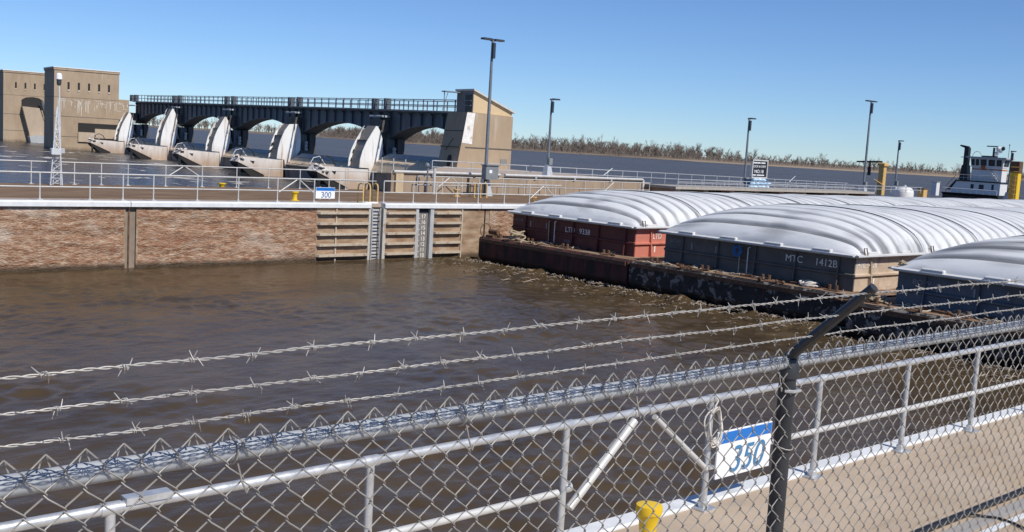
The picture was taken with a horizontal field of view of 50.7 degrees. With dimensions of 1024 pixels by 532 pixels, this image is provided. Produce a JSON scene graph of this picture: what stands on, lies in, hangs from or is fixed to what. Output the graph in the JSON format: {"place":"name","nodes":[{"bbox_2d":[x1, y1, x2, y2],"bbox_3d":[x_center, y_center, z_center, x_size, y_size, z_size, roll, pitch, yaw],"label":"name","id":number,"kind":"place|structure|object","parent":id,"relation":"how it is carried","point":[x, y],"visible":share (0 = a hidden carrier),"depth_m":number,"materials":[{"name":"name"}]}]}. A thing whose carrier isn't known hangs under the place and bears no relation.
{"place":"outdoors","nodes":[
{"label":"outdoors","id":0,"kind":"place"},
{"bbox_2d":[0,140,368,189],"bbox_3d":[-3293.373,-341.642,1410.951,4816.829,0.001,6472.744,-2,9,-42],"label":"tail water","id":1,"kind":"structure","parent":0,"point":[12,150],"depth_m":126.90,"materials":[{"name":"grey liquid"}]},
{"bbox_2d":[0,69,44,142],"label":"gate tower","id":2,"kind":"structure","parent":1,"relation":"in","point":[21,106],"depth_m":246.44,"materials":[{"name":"concrete"}]},
{"bbox_2d":[43,66,128,152],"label":"gate tower","id":3,"kind":"structure","parent":1,"relation":"in","point":[91,103],"depth_m":201.66,"materials":[{"name":"concrete"}]},
{"bbox_2d":[131,113,148,140],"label":"bridge pier","id":4,"kind":"structure","parent":1,"relation":"in","point":[140,130],"depth_m":200.42,"materials":[{"name":"concrete"}]},
{"bbox_2d":[130,150,149,158],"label":"trunnion block","id":5,"kind":"structure","parent":1,"relation":"in","point":[131,153],"depth_m":173.81,"materials":[{"name":"concrete"}]},
{"bbox_2d":[126,109,176,159],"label":"spillway gate","id":6,"kind":"structure","parent":5,"relation":"on","point":[166,135],"depth_m":176.25,"materials":[{"name":"white metal"}]},
{"bbox_2d":[126,138,166,153],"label":"dam gate","id":7,"kind":"structure","parent":1,"relation":"in","point":[151,142],"depth_m":192.25,"materials":[{"name":"grey metal"}]},
{"bbox_2d":[178,156,200,165],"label":"trunnion block","id":8,"kind":"structure","parent":1,"relation":"in","point":[179,160],"depth_m":152.60,"materials":[{"name":"concrete"}]},
{"bbox_2d":[173,116,230,166],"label":"spillway gate","id":9,"kind":"structure","parent":8,"relation":"on","point":[218,139],"depth_m":155.09,"materials":[{"name":"white metal"}]},
{"bbox_2d":[170,142,218,160],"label":"dam gate","id":10,"kind":"structure","parent":1,"relation":"in","point":[198,146],"depth_m":170.85,"materials":[{"name":"grey metal"}]},
{"bbox_2d":[237,164,248,175],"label":"trunnion block","id":11,"kind":"structure","parent":1,"relation":"in","point":[238,171],"depth_m":132.62,"materials":[{"name":"concrete"}]},
{"bbox_2d":[230,124,300,176],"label":"spillway gate","id":12,"kind":"structure","parent":11,"relation":"on","point":[285,144],"depth_m":135.21,"materials":[{"name":"white metal"}]},
{"bbox_2d":[221,147,284,175],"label":"dam gate","id":13,"kind":"structure","parent":1,"relation":"in","point":[258,153],"depth_m":150.39,"materials":[{"name":"grey metal"}]},
{"bbox_2d":[316,175,327,186],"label":"trunnion block","id":14,"kind":"structure","parent":1,"relation":"in","point":[318,183],"depth_m":112.75,"materials":[{"name":"concrete"}]},
{"bbox_2d":[307,125,382,189],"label":"spillway gate","id":15,"kind":"structure","parent":14,"relation":"on","point":[366,149],"depth_m":115.35,"materials":[{"name":"white metal"}]},
{"bbox_2d":[286,153,367,180],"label":"dam gate","id":16,"kind":"structure","parent":1,"relation":"in","point":[301,161],"depth_m":131.47,"materials":[{"name":"grey metal"}]},
{"bbox_2d":[372,153,438,189],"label":"dam gate","id":17,"kind":"structure","parent":1,"relation":"in","point":[384,165],"depth_m":112.39,"materials":[{"name":"grey metal"}]},
{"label":"trunnion block","id":18,"kind":"object","parent":1,"relation":"in","visible":0},
{"bbox_2d":[88,112,133,153],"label":"spillway gate","id":19,"kind":"structure","parent":18,"relation":"on","point":[124,129],"depth_m":198.42,"materials":[{"name":"white metal"}]},
{"bbox_2d":[0,255,1023,531],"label":"chamber water","id":20,"kind":"structure","parent":0,"point":[56,321],"depth_m":25.44,"materials":[{"name":"brown liquid"}]},
{"bbox_2d":[0,199,525,271],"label":"lock wall","id":21,"kind":"structure","parent":20,"relation":"in","point":[43,235],"depth_m":44.05,"materials":[{"name":"brick"}]},
{"bbox_2d":[0,198,527,206],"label":"deck strip","id":22,"kind":"object","parent":21,"relation":"on","point":[378,204],"depth_m":45.95,"materials":[{"name":"grey concrete"}]},
{"bbox_2d":[0,171,365,202],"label":"guard railing","id":23,"kind":"object","parent":22,"relation":"on","point":[153,188],"visible":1,"depth_m":42.89,"materials":[{"name":"grey metal"}]},
{"bbox_2d":[315,186,334,199],"bbox_3d":[-8.250,-3.213,47.658,0.980,0.570,0.108,-2,9,-42],"label":"distance sign","id":24,"kind":"object","parent":23,"relation":"attached to","point":[328,193],"visible":1,"depth_m":47.62,"materials":[{"name":"metal"}]},
{"bbox_2d":[290,191,298,200],"bbox_3d":[-9.670,-3.120,48.117,0.391,0.422,0.391,-2,9,-42],"label":"mooring bollard","id":25,"kind":"object","parent":22,"relation":"on","point":[294,195],"visible":0.99,"depth_m":48.02,"materials":[{"name":"yellow metal"}]},
{"bbox_2d":[357,182,363,202],"bbox_3d":[-6.894,-3.330,49.256,0.120,0.965,0.540,-2,9,-42],"label":"grab rail","id":26,"kind":"object","parent":22,"relation":"on","point":[358,193],"visible":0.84,"depth_m":49.32,"materials":[{"name":"yellow metal"}]},
{"bbox_2d":[364,183,370,201],"bbox_3d":[-6.619,-3.342,49.503,0.120,0.965,0.540,-2,9,-42],"label":"grab rail","id":27,"kind":"object","parent":22,"relation":"on","point":[369,192],"visible":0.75,"depth_m":49.38,"materials":[{"name":"yellow metal"}]},
{"bbox_2d":[371,183,378,201],"bbox_3d":[-6.307,-3.355,49.784,0.120,0.965,0.540,-2,9,-42],"label":"grab rail","id":28,"kind":"object","parent":22,"relation":"on","point":[377,192],"visible":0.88,"depth_m":49.67,"materials":[{"name":"yellow metal"}]},
{"bbox_2d":[380,180,561,203],"bbox_3d":[-1.698,-3.610,53.640,11.540,1.027,0.180,-2,9,-42],"label":"guard railing","id":29,"kind":"object","parent":22,"relation":"on","point":[478,193],"visible":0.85,"depth_m":53.26,"materials":[{"name":"grey metal"}]},
{"bbox_2d":[0,183,552,202],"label":"wall deck","id":30,"kind":"structure","parent":21,"relation":"on","point":[56,192],"depth_m":50.86,"materials":[{"name":"beige concrete"}]},
{"bbox_2d":[50,73,64,184],"bbox_3d":[-20.992,-6.296,49.821,0.660,5.150,0.676,-2,9,-42],"label":"lattice mast","id":31,"kind":"object","parent":30,"relation":"on","point":[54,150],"visible":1,"depth_m":49.79,"materials":[{"name":"metal"}]},
{"bbox_2d":[0,159,376,189],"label":"guard railing","id":32,"kind":"object","parent":30,"relation":"on","point":[185,166],"visible":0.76,"depth_m":54.78,"materials":[{"name":"grey metal"}]},
{"bbox_2d":[425,162,435,192],"bbox_3d":[-4.697,-5.016,61.851,0.783,1.800,0.278,-2,9,-42],"label":"standpipe","id":33,"kind":"object","parent":30,"relation":"on","point":[427,165],"visible":0.98,"depth_m":61.92,"materials":[{"name":"metal"}]},
{"bbox_2d":[453,189,459,196],"bbox_3d":[-3.122,-4.118,60.834,0.437,0.422,0.437,-2,9,-42],"label":"mooring bollard","id":34,"kind":"object","parent":30,"relation":"on","point":[455,191],"visible":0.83,"depth_m":60.71,"materials":[{"name":"yellow metal"}]},
{"bbox_2d":[468,181,475,197],"bbox_3d":[-2.241,-4.337,61.190,0.140,0.920,0.520,-2,9,-42],"label":"grab rail","id":35,"kind":"object","parent":30,"relation":"on","point":[470,189],"visible":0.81,"depth_m":61.11,"materials":[{"name":"yellow metal"}]},
{"bbox_2d":[475,181,481,197],"bbox_3d":[-1.906,-4.352,61.491,0.140,0.920,0.520,-2,9,-42],"label":"grab rail","id":36,"kind":"object","parent":30,"relation":"on","point":[480,190],"visible":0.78,"depth_m":61.39,"materials":[{"name":"yellow metal"}]},
{"bbox_2d":[481,182,487,197],"bbox_3d":[-1.572,-4.366,61.792,0.140,0.920,0.520,-2,9,-42],"label":"grab rail","id":37,"kind":"object","parent":30,"relation":"on","point":[486,190],"visible":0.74,"depth_m":61.67,"materials":[{"name":"yellow metal"}]},
{"bbox_2d":[477,37,504,195],"bbox_3d":[-1.265,-8.631,63.193,1.575,9.190,1.037,-2,9,-42],"label":"lamp post","id":38,"kind":"object","parent":30,"relation":"on","point":[490,172],"visible":0.97,"depth_m":63.15,"materials":[{"name":"grey painted metal"},{"name":"galvanised steel"}]},
{"bbox_2d":[415,176,649,194],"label":"guard railing","id":39,"kind":"object","parent":30,"relation":"on","point":[502,186],"visible":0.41,"depth_m":67.48,"materials":[{"name":"grey metal"}]},
{"bbox_2d":[644,184,874,195],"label":"machinery housing","id":40,"kind":"object","parent":30,"relation":"on","point":[698,188],"visible":0.34,"depth_m":80.65,"materials":[{"name":"metal"}]},
{"bbox_2d":[708,190,720,192],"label":"bay door","id":41,"kind":"structure","parent":40,"relation":"in","point":[714,191],"depth_m":78.33,"materials":[{"name":"black paint"}]},
{"bbox_2d":[744,178,770,187],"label":"car","id":42,"kind":"object","parent":40,"relation":"on","point":[758,181],"visible":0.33,"depth_m":83.92,"materials":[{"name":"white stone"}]},
{"bbox_2d":[750,159,768,177],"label":"lock name sign","id":43,"kind":"object","parent":42,"relation":"on","point":[758,168],"visible":1,"depth_m":84.20,"materials":[{"name":"white metal"}]},
{"bbox_2d":[760,191,770,193],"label":"bay door","id":44,"kind":"structure","parent":40,"relation":"in","point":[761,192],"depth_m":82.47,"materials":[{"name":"black paint"}]},
{"bbox_2d":[677,179,921,192],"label":"guard railing","id":45,"kind":"object","parent":40,"relation":"on","point":[824,187],"visible":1,"depth_m":83.08,"materials":[{"name":"metal"}]},
{"bbox_2d":[1008,161,1023,198],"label":"gate post","id":46,"kind":"object","parent":30,"relation":"on","point":[1016,169],"visible":0.91,"depth_m":118.54,"materials":[{"name":"yellow metal"}]},
{"bbox_2d":[369,208,380,259],"bbox_3d":[-6.299,-1.000,49.348,0.500,3.328,0.200,-2,9,-42],"label":"ladder","id":47,"kind":"object","parent":21,"relation":"attached to","point":[374,232],"depth_m":49.34,"materials":[{"name":"metal"}]},
{"bbox_2d":[417,208,428,257],"bbox_3d":[-4.320,-1.081,51.191,0.650,3.310,0.090,-2,9,-42],"label":"water gauge","id":48,"kind":"object","parent":21,"relation":"attached to","point":[422,232],"visible":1,"depth_m":51.15,"materials":[{"name":"white paint"}]},
{"bbox_2d":[422,259,1022,384],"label":"foam","id":49,"kind":"object","parent":20,"relation":"on","point":[739,309],"visible":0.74,"depth_m":39.36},
{"bbox_2d":[478,190,1023,286],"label":"cargo barge","id":50,"kind":"object","parent":20,"relation":"on","point":[627,224],"visible":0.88,"depth_m":48.13,"materials":[{"name":"metal"}]},
{"bbox_2d":[480,223,503,237],"bbox_3d":[-0.926,-1.658,50.932,0.940,0.680,0.719,-2,9,-42],"label":"deck winch","id":51,"kind":"object","parent":50,"relation":"on","point":[493,231],"visible":0.99,"depth_m":50.84,"materials":[{"name":"metal"}]},
{"bbox_2d":[509,229,525,240],"bbox_3d":[0.264,-1.404,49.759,0.838,0.501,0.784,4,6,10],"label":"mooring rope","id":52,"kind":"object","parent":50,"relation":"on","point":[518,235],"visible":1,"depth_m":49.51,"materials":[{"name":"beige fabric"}]},
{"bbox_2d":[520,238,621,255],"bbox_3d":[2.293,-0.867,47.647,1.344,0.124,7.004,-2,9,-42],"label":"mooring wire","id":53,"kind":"object","parent":50,"relation":"on","point":[559,245],"visible":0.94,"depth_m":48.13,"materials":[{"name":"metal"}]},
{"bbox_2d":[628,203,1023,326],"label":"cargo barge","id":54,"kind":"object","parent":20,"relation":"on","point":[848,249],"visible":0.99,"depth_m":40.33,"materials":[{"name":"metal"}]},
{"bbox_2d":[630,259,827,288],"bbox_3d":[7.988,0.232,40.722,1.380,0.123,8.546,-2,9,-42],"label":"mooring wire","id":55,"kind":"object","parent":54,"relation":"on","point":[711,269],"visible":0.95,"depth_m":41.24,"materials":[{"name":"metal"}]},
{"bbox_2d":[732,245,742,256],"bbox_3d":[8.481,-0.578,40.709,0.081,0.464,0.463,-2,9,-42],"label":"mooring rope","id":56,"kind":"object","parent":54,"relation":"hanging from","point":[734,248],"visible":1,"depth_m":40.69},
{"bbox_2d":[799,280,820,287],"bbox_3d":[10.534,0.614,38.233,0.760,0.210,0.822,-2,9,-42],"label":"mooring rope","id":57,"kind":"object","parent":54,"relation":"on","point":[807,283],"visible":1,"depth_m":37.97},
{"bbox_2d":[845,235,1023,370],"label":"cargo barge","id":58,"kind":"object","parent":20,"relation":"on","point":[996,260],"visible":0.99,"depth_m":32.93,"materials":[{"name":"metal"}]},
{"bbox_2d":[869,294,887,303],"bbox_3d":[11.723,1.032,34.803,0.705,0.275,0.739,5,7,15],"label":"mooring rope","id":59,"kind":"object","parent":58,"relation":"on","point":[883,298],"visible":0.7,"depth_m":34.54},
{"bbox_2d":[898,260,907,265],"bbox_3d":[12.624,-0.089,34.411,0.617,0.173,0.618,-2,9,-42],"label":"mooring rope","id":60,"kind":"object","parent":58,"relation":"on","point":[902,262],"visible":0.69,"depth_m":34.35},
{"bbox_2d":[823,296,1012,323],"bbox_3d":[13.975,1.575,31.777,1.271,0.126,10.458,-2,9,-42],"label":"mooring wire","id":61,"kind":"object","parent":58,"relation":"on","point":[942,311],"visible":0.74,"depth_m":33.00,"materials":[{"name":"metal"}]},
{"bbox_2d":[0,0,1023,174],"label":"sky","id":62,"kind":"structure","parent":0,"point":[943,76],"materials":[{"name":"blue"}]},
{"bbox_2d":[426,166,648,184],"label":"deck","id":63,"kind":"structure","parent":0,"point":[474,170],"depth_m":92.36,"materials":[{"name":"beige concrete"}]},
{"bbox_2d":[437,89,514,169],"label":"dam abutment tower","id":64,"kind":"structure","parent":63,"relation":"on","point":[464,138],"depth_m":101.69,"materials":[{"name":"concrete"}]},
{"bbox_2d":[465,95,471,111],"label":"doorway","id":65,"kind":"structure","parent":64,"relation":"in","point":[468,97],"depth_m":101.23,"materials":[{"name":"black paint"}]},
{"bbox_2d":[385,170,643,194],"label":"parapet wall","id":66,"kind":"structure","parent":63,"relation":"on","point":[402,175],"depth_m":67.07,"materials":[{"name":"concrete"}]},
{"bbox_2d":[542,98,559,174],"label":"lamp post","id":67,"kind":"object","parent":63,"relation":"on","point":[547,169],"visible":0.91,"depth_m":82.58,"materials":[{"name":"metal"}]},
{"bbox_2d":[431,160,847,188],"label":"guard railing","id":68,"kind":"object","parent":63,"relation":"on","point":[526,171],"visible":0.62,"depth_m":90.31,"materials":[{"name":"metal"}]},
{"bbox_2d":[148,127,1023,199],"bbox_3d":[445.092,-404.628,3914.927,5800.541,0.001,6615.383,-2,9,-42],"label":"river water","id":69,"kind":"structure","parent":0,"point":[334,147],"depth_m":454.65,"materials":[{"name":"water"}]},
{"bbox_2d":[174,114,193,145],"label":"bridge pier","id":70,"kind":"structure","parent":69,"relation":"in","point":[185,134],"depth_m":178.23,"materials":[{"name":"concrete"}]},
{"bbox_2d":[223,115,248,151],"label":"bridge pier","id":71,"kind":"structure","parent":69,"relation":"in","point":[238,138],"depth_m":157.01,"materials":[{"name":"concrete"}]},
{"bbox_2d":[286,117,315,154],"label":"bridge pier","id":72,"kind":"structure","parent":69,"relation":"in","point":[308,143],"depth_m":137.07,"materials":[{"name":"concrete"}]},
{"bbox_2d":[128,95,456,140],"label":"dam service bridge","id":73,"kind":"structure","parent":72,"relation":"on","point":[405,124],"depth_m":136.23,"materials":[{"name":"metal"}]},
{"bbox_2d":[370,119,404,157],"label":"bridge pier","id":74,"kind":"structure","parent":69,"relation":"in","point":[391,146],"depth_m":117.12,"materials":[{"name":"concrete"}]},
{"bbox_2d":[942,144,1014,199],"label":"towboat","id":75,"kind":"object","parent":69,"relation":"on","point":[988,177],"visible":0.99,"depth_m":204.04,"materials":[{"name":"white paint"}]},
{"bbox_2d":[981,159,985,165],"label":"window","id":76,"kind":"structure","parent":75,"relation":"in","point":[983,162],"depth_m":204.12,"materials":[{"name":"black glass"}]},
{"bbox_2d":[988,160,994,165],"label":"window","id":77,"kind":"structure","parent":75,"relation":"in","point":[991,162],"depth_m":202.95,"materials":[{"name":"black glass"}]},
{"bbox_2d":[148,125,1023,180],"bbox_3d":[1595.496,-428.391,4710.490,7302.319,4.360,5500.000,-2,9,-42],"label":"bank","id":78,"kind":"structure","parent":0,"point":[949,173],"depth_m":1278.13,"materials":[{"name":"brown plant"}]},
{"bbox_2d":[133,117,441,142],"bbox_3d":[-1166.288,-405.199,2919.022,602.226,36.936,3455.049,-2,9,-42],"label":"bluff wood","id":79,"kind":"object","parent":78,"relation":"on","point":[206,124],"visible":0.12,"depth_m":2465.63,"materials":[{"name":"brown plant"}]},
{"bbox_2d":[574,137,582,148],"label":"bare tree","id":80,"kind":"object","parent":78,"relation":"on","point":[578,142],"visible":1,"depth_m":1326.36,"materials":[{"name":"brown plant"}]},
{"bbox_2d":[316,132,1022,178],"bbox_3d":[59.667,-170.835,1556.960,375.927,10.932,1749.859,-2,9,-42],"label":"bank scrub","id":81,"kind":"object","parent":78,"relation":"on","point":[513,144],"visible":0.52,"depth_m":1306.23,"materials":[{"name":"brown plant"}]},
{"bbox_2d":[319,128,1023,177],"bbox_3d":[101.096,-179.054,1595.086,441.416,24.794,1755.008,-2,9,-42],"label":"wood","id":82,"kind":"object","parent":78,"relation":"on","point":[624,147],"visible":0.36,"depth_m":1283.36,"materials":[{"name":"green plant"}]},
{"bbox_2d":[613,414,1023,531],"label":"ground","id":83,"kind":"structure","parent":0,"point":[690,522],"depth_m":10.97,"materials":[{"name":"concrete"}]},
{"bbox_2d":[0,277,1023,531],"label":"chain link fence","id":84,"kind":"object","parent":83,"relation":"on","point":[784,367],"visible":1,"depth_m":2.94,"materials":[{"name":"metal"}]},
{"bbox_2d":[0,339,1023,531],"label":"guard railing","id":85,"kind":"object","parent":83,"relation":"on","point":[157,497],"visible":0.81,"depth_m":8.74,"materials":[{"name":"metal"}]},
{"bbox_2d":[704,396,722,447],"bbox_3d":[1.870,1.449,9.994,0.244,0.488,0.077,-2,9,-42],"label":"cord hank","id":86,"kind":"object","parent":85,"relation":"hanging from","point":[718,411],"visible":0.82,"depth_m":10.00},
{"bbox_2d":[708,421,771,479],"bbox_3d":[2.186,1.756,10.341,0.930,0.450,0.060,-2,9,-42],"label":"distance sign","id":87,"kind":"object","parent":85,"relation":"attached to","point":[744,452],"visible":0.78,"depth_m":10.32,"materials":[{"name":"white metal"}]},
{"bbox_2d":[636,500,662,531],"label":"mooring bollard","id":88,"kind":"object","parent":83,"relation":"on","point":[644,514],"visible":0.88,"depth_m":8.54,"materials":[{"name":"yellow metal"}]},
{"bbox_2d":[564,404,1023,531],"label":"lock coping","id":89,"kind":"object","parent":83,"relation":"on","point":[627,519],"visible":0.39,"depth_m":11.32,"materials":[{"name":"white paint"}]},
{"bbox_2d":[910,487,1023,531],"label":"rubber hose","id":90,"kind":"object","parent":83,"relation":"on","point":[958,515],"visible":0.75,"depth_m":10.34,"materials":[{"name":"rubber"}]},
{"bbox_2d":[942,498,1023,531],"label":"deck joint strip","id":91,"kind":"object","parent":83,"relation":"on","point":[966,526],"depth_m":10.33,"materials":[{"name":"grey concrete"}]},
{"bbox_2d":[980,513,1023,531],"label":"painted line","id":92,"kind":"object","parent":83,"relation":"on","point":[1001,525],"depth_m":10.20,"materials":[{"name":"white paint"}]},
{"bbox_2d":[674,159,970,177],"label":"sand spit","id":93,"kind":"structure","parent":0,"point":[818,168],"depth_m":1050.60,"materials":[{"name":"beige sand"}]},
{"bbox_2d":[857,161,888,194],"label":"yellow davit","id":94,"kind":"object","parent":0,"point":[882,173],"visible":1,"depth_m":118.74,"materials":[{"name":"paint"}]},
{"bbox_2d":[890,140,903,193],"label":"lamp post","id":95,"kind":"object","parent":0,"point":[896,183],"visible":0.97,"depth_m":122.04,"materials":[{"name":"metal"}]},
{"bbox_2d":[917,188,926,197],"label":"deck locker","id":96,"kind":"object","parent":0,"point":[923,193],"visible":0.8,"depth_m":114.64,"materials":[{"name":"yellow metal"}]},
{"bbox_2d":[931,181,940,195],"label":"deck locker","id":97,"kind":"object","parent":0,"point":[935,186],"visible":1,"depth_m":132.80,"materials":[{"name":"white metal"}]},
{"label":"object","id":98,"kind":"structure","parent":0,"visible":0},
{"bbox_2d":[740,118,755,186],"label":"lamp post","id":99,"kind":"object","parent":98,"relation":"on","point":[748,130],"visible":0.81,"depth_m":91.45,"materials":[{"name":"metal"}]},
{"bbox_2d":[677,181,854,189],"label":"guard railing","id":100,"kind":"object","parent":98,"relation":"on","point":[771,184],"visible":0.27,"depth_m":92.75,"materials":[{"name":"metal"}]},
{"bbox_2d":[859,100,877,190],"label":"lamp post","id":101,"kind":"object","parent":98,"relation":"on","point":[867,142],"visible":0.88,"depth_m":106.33,"materials":[{"name":"metal"}]},
{"bbox_2d":[895,185,913,196],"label":"white tank","id":102,"kind":"object","parent":98,"relation":"on","point":[902,193],"visible":0.82,"depth_m":113.03,"materials":[{"name":"metal"}]},
{"bbox_2d":[1003,151,1016,199],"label":"lamp post","id":103,"kind":"object","parent":98,"relation":"on","point":[1006,193],"visible":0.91,"depth_m":119.79,"materials":[{"name":"metal"}]}
]}

